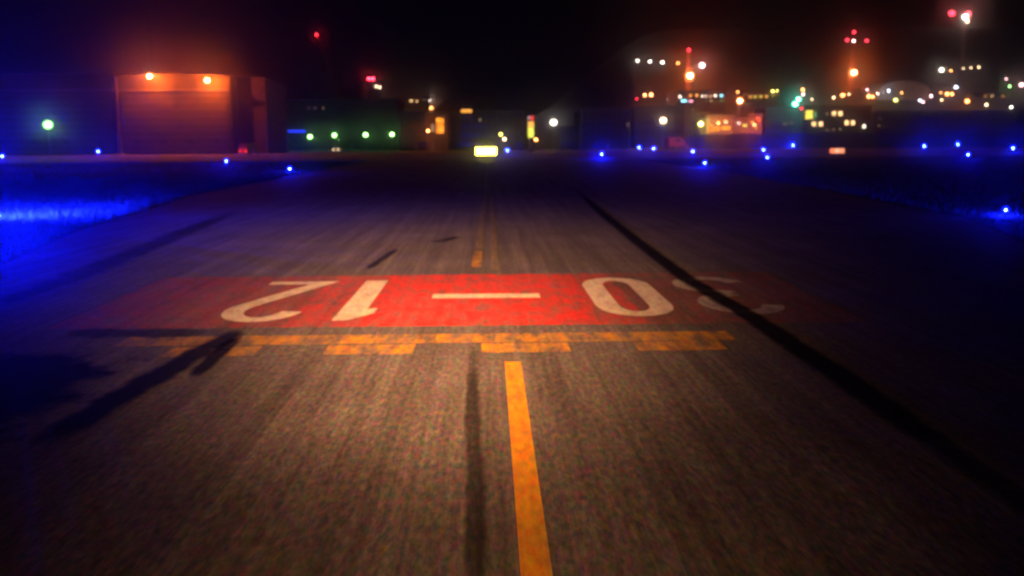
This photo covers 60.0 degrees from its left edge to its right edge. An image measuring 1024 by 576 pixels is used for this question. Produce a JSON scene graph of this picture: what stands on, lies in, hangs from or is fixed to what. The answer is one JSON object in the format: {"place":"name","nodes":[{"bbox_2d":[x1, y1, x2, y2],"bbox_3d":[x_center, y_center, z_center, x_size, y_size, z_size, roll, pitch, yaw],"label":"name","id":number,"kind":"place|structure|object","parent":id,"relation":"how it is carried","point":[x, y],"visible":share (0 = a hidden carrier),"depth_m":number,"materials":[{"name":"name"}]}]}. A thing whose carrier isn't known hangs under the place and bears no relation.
{"place":"outdoors","nodes":[
{"label":"outdoors","id":0,"kind":"place"},
{"bbox_2d":[363,81,382,98],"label":"control tower","id":1,"kind":"structure","parent":0,"point":[373,88],"depth_m":418.16,"materials":[{"name":"grey glass"}]},
{"bbox_2d":[0,27,1023,263],"bbox_3d":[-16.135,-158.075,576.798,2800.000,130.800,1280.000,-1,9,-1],"label":"ground","id":2,"kind":"structure","parent":0,"point":[791,65],"depth_m":709.33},
{"bbox_2d":[1,165,341,172],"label":"side taxiway","id":3,"kind":"structure","parent":2,"relation":"on","point":[42,170],"depth_m":104.21,"materials":[{"name":"grey asphalt"}]},
{"bbox_2d":[316,34,341,98],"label":"mobile crane","id":4,"kind":"object","parent":2,"relation":"on","point":[323,52],"visible":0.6,"depth_m":433.15,"materials":[{"name":"yellow paint"}]},
{"bbox_2d":[396,96,429,113],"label":"terrace house","id":5,"kind":"structure","parent":2,"relation":"on","point":[418,103],"depth_m":628.12,"materials":[{"name":"ceramic"}]},
{"bbox_2d":[433,99,458,113],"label":"hipped house","id":6,"kind":"structure","parent":2,"relation":"on","point":[445,106],"depth_m":549.84,"materials":[{"name":"ceramic"}]},
{"bbox_2d":[0,158,1023,575],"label":"taxiway","id":7,"kind":"structure","parent":2,"relation":"on","point":[624,366],"depth_m":10.47,"materials":[{"name":"grey asphalt"}]},
{"bbox_2d":[475,147,496,158],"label":"airfield sign","id":8,"kind":"object","parent":7,"relation":"on","point":[485,151],"visible":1,"depth_m":147.99,"materials":[{"name":"paint"}]},
{"bbox_2d":[0,157,1023,261],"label":"grass","id":9,"kind":"structure","parent":2,"relation":"on","point":[165,183],"depth_m":57.44,"materials":[{"name":"green plant"}]},
{"bbox_2d":[0,146,1023,162],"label":"apron","id":10,"kind":"object","parent":2,"relation":"on","point":[454,154],"visible":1,"depth_m":200.02,"materials":[{"name":"grey asphalt"}]},
{"bbox_2d":[0,73,122,155],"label":"hangar","id":11,"kind":"structure","parent":10,"relation":"on","point":[74,114],"depth_m":259.55,"materials":[{"name":"metal"}]},
{"bbox_2d":[0,92,19,154],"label":"door panel","id":12,"kind":"structure","parent":11,"relation":"in","point":[8,125],"depth_m":259.64,"materials":[{"name":"grey metal"}]},
{"bbox_2d":[14,92,50,154],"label":"door panel","id":13,"kind":"structure","parent":11,"relation":"in","point":[26,134],"depth_m":259.83,"materials":[{"name":"grey metal"}]},
{"bbox_2d":[46,92,83,154],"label":"door panel","id":14,"kind":"structure","parent":11,"relation":"in","point":[69,100],"depth_m":259.83,"materials":[{"name":"grey metal"}]},
{"bbox_2d":[79,91,116,154],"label":"door panel","id":15,"kind":"structure","parent":11,"relation":"in","point":[100,104],"depth_m":260.21,"materials":[{"name":"grey metal"}]},
{"bbox_2d":[114,77,124,154],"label":"corner post","id":16,"kind":"object","parent":10,"relation":"on","point":[118,120],"visible":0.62,"depth_m":247.54,"materials":[{"name":"metal"}]},
{"bbox_2d":[113,73,240,154],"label":"hangar","id":17,"kind":"structure","parent":10,"relation":"on","point":[170,114],"depth_m":254.65,"materials":[{"name":"metal"}]},
{"bbox_2d":[121,92,150,154],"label":"door panel","id":18,"kind":"structure","parent":17,"relation":"in","point":[123,98],"depth_m":254.74,"materials":[{"name":"grey metal"}]},
{"bbox_2d":[148,12,152,73],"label":"antenna mast","id":19,"kind":"object","parent":17,"relation":"on","point":[150,42],"visible":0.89,"depth_m":263.92,"materials":[{"name":"metal"}]},
{"bbox_2d":[147,92,178,154],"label":"door panel","id":20,"kind":"structure","parent":17,"relation":"in","point":[166,99],"depth_m":254.74,"materials":[{"name":"grey metal"}]},
{"bbox_2d":[174,92,203,153],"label":"door panel","id":21,"kind":"structure","parent":17,"relation":"in","point":[187,104],"depth_m":255.11,"materials":[{"name":"grey metal"}]},
{"bbox_2d":[200,91,230,153],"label":"door panel","id":22,"kind":"structure","parent":17,"relation":"in","point":[214,105],"depth_m":255.11,"materials":[{"name":"grey metal"}]},
{"bbox_2d":[238,143,259,154],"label":"service truck","id":23,"kind":"object","parent":10,"relation":"on","point":[249,148],"visible":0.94,"depth_m":228.36,"materials":[{"name":"red paint"}]},
{"bbox_2d":[235,77,287,153],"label":"hangar annex","id":24,"kind":"object","parent":10,"relation":"on","point":[262,113],"visible":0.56,"depth_m":260.28,"materials":[{"name":"metal"}]},
{"bbox_2d":[332,147,341,151],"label":"parked car","id":25,"kind":"object","parent":10,"relation":"on","point":[335,149],"visible":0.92,"depth_m":293.78,"materials":[{"name":"grey paint"}]},
{"bbox_2d":[286,99,403,149],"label":"long shed","id":26,"kind":"structure","parent":10,"relation":"on","point":[359,124],"depth_m":391.66,"materials":[{"name":"metal"}]},
{"bbox_2d":[287,129,305,132],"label":"lit sign","id":27,"kind":"object","parent":26,"relation":"attached to","point":[296,130],"visible":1,"depth_m":390.70,"materials":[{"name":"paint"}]},
{"bbox_2d":[398,111,427,150],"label":"dark workshop","id":28,"kind":"structure","parent":10,"relation":"on","point":[412,130],"depth_m":324.11,"materials":[{"name":"concrete"}]},
{"bbox_2d":[424,114,450,150],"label":"lit facade","id":29,"kind":"structure","parent":10,"relation":"on","point":[437,132],"depth_m":306.83,"materials":[{"name":"concrete"}]},
{"bbox_2d":[431,124,434,131],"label":"window","id":30,"kind":"structure","parent":29,"relation":"in","point":[432,125],"depth_m":306.41,"materials":[{"name":"glass"}]},
{"bbox_2d":[436,118,443,132],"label":"window","id":31,"kind":"structure","parent":29,"relation":"in","point":[439,121],"depth_m":306.38,"materials":[{"name":"orange glass"}]},
{"bbox_2d":[460,109,472,149],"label":"lit canopy","id":32,"kind":"object","parent":10,"relation":"on","point":[466,110],"visible":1,"depth_m":367.80,"materials":[{"name":"paint"}]},
{"bbox_2d":[448,111,524,149],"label":"office block","id":33,"kind":"structure","parent":10,"relation":"on","point":[497,129],"depth_m":373.95,"materials":[{"name":"concrete"}]},
{"bbox_2d":[527,115,533,152],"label":"advertising column","id":34,"kind":"structure","parent":10,"relation":"on","point":[530,127],"depth_m":236.28,"materials":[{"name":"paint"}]},
{"bbox_2d":[631,106,698,147],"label":"long terminal","id":35,"kind":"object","parent":10,"relation":"on","point":[646,126],"visible":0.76,"depth_m":375.67,"materials":[{"name":"concrete"}]},
{"bbox_2d":[664,137,686,149],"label":"parked van","id":36,"kind":"object","parent":10,"relation":"on","point":[673,142],"visible":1,"depth_m":302.11,"materials":[{"name":"red paint"}]},
{"bbox_2d":[684,48,704,147],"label":"lattice mast","id":37,"kind":"object","parent":10,"relation":"on","point":[689,75],"visible":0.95,"depth_m":353.43,"materials":[{"name":"red metal"}]},
{"bbox_2d":[667,89,726,144],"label":"terminal block","id":38,"kind":"structure","parent":10,"relation":"on","point":[710,102],"depth_m":399.12,"materials":[{"name":"concrete"}]},
{"bbox_2d":[699,115,734,145],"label":"lit shed","id":39,"kind":"structure","parent":10,"relation":"on","point":[709,125],"depth_m":299.12,"materials":[{"name":"metal"}]},
{"bbox_2d":[709,126,719,130],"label":"window","id":40,"kind":"structure","parent":39,"relation":"in","point":[711,128],"depth_m":299.06,"materials":[{"name":"orange glass"}]},
{"bbox_2d":[720,126,730,129],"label":"window","id":41,"kind":"structure","parent":39,"relation":"in","point":[721,127],"depth_m":299.13,"materials":[{"name":"orange glass"}]},
{"bbox_2d":[737,96,741,145],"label":"street lamp","id":42,"kind":"object","parent":10,"relation":"on","point":[738,118],"visible":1,"depth_m":289.77,"materials":[{"name":"metal"}]},
{"bbox_2d":[733,118,746,145],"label":"kiosk","id":43,"kind":"object","parent":10,"relation":"on","point":[742,125],"visible":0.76,"depth_m":303.28,"materials":[{"name":"fabric"}]},
{"bbox_2d":[741,114,763,146],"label":"box hut","id":44,"kind":"object","parent":10,"relation":"on","point":[754,123],"visible":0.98,"depth_m":301.32,"materials":[{"name":"fabric"}]},
{"bbox_2d":[755,117,760,122],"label":"window","id":45,"kind":"structure","parent":44,"relation":"in","point":[757,119],"depth_m":300.96,"materials":[{"name":"red glass"}]},
{"bbox_2d":[754,107,802,146],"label":"side office","id":46,"kind":"structure","parent":10,"relation":"on","point":[778,120],"depth_m":381.72,"materials":[{"name":"concrete"}]},
{"bbox_2d":[829,148,844,154],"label":"airfield sign","id":47,"kind":"object","parent":10,"relation":"on","point":[841,151],"visible":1,"depth_m":169.51,"materials":[{"name":"paint"}]},
{"bbox_2d":[845,30,867,104],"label":"lattice mast","id":48,"kind":"object","parent":10,"relation":"on","point":[852,72],"visible":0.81,"depth_m":413.43,"materials":[{"name":"red metal"}]},
{"bbox_2d":[694,132,1023,149],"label":"blast fence","id":49,"kind":"object","parent":10,"relation":"on","point":[772,141],"visible":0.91,"depth_m":283.13,"materials":[{"name":"paint"}]},
{"bbox_2d":[870,110,1023,145],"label":"dark depot","id":50,"kind":"structure","parent":10,"relation":"on","point":[935,121],"depth_m":398.53,"materials":[{"name":"fabric"}]},
{"bbox_2d":[743,92,779,101],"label":"hill house","id":51,"kind":"structure","parent":2,"relation":"on","point":[761,96],"depth_m":631.53,"materials":[{"name":"ceramic"}]},
{"bbox_2d":[861,81,929,99],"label":"domed hall","id":52,"kind":"structure","parent":2,"relation":"on","point":[906,90],"depth_m":633.35,"materials":[{"name":"grey"}]},
{"bbox_2d":[930,84,961,85],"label":"hill house","id":53,"kind":"structure","parent":2,"relation":"on","point":[945,84],"depth_m":682.77,"materials":[{"name":"ceramic"}]},
{"bbox_2d":[948,11,968,109],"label":"lattice mast","id":54,"kind":"object","parent":2,"relation":"on","point":[965,15],"visible":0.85,"depth_m":490.88,"materials":[{"name":"red metal"}]},
{"bbox_2d":[973,90,1008,97],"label":"hill house","id":55,"kind":"structure","parent":2,"relation":"on","point":[992,94],"depth_m":645.42,"materials":[{"name":"ceramic"}]},
{"bbox_2d":[0,0,1023,119],"label":"sky","id":56,"kind":"structure","parent":0,"point":[477,55],"materials":[{"name":"black"}]},
{"bbox_2d":[553,118,553,150],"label":"street lamp","id":57,"kind":"object","parent":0,"point":[553,134],"visible":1,"depth_m":296.89,"materials":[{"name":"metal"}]},
{"bbox_2d":[555,126,579,148],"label":"building","id":58,"kind":"structure","parent":0,"point":[567,137],"depth_m":345.91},
{"bbox_2d":[573,108,631,148],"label":"block building","id":59,"kind":"structure","parent":0,"point":[604,128],"depth_m":340.73,"materials":[{"name":"concrete"}]},
{"bbox_2d":[801,105,872,144],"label":"apartment block","id":60,"kind":"structure","parent":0,"point":[818,119],"depth_m":392.10,"materials":[{"name":"concrete"}]},
{"bbox_2d":[805,110,812,118],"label":"window","id":61,"kind":"structure","parent":60,"relation":"in","point":[808,113],"depth_m":391.29,"materials":[{"name":"yellow glass"}]}
]}

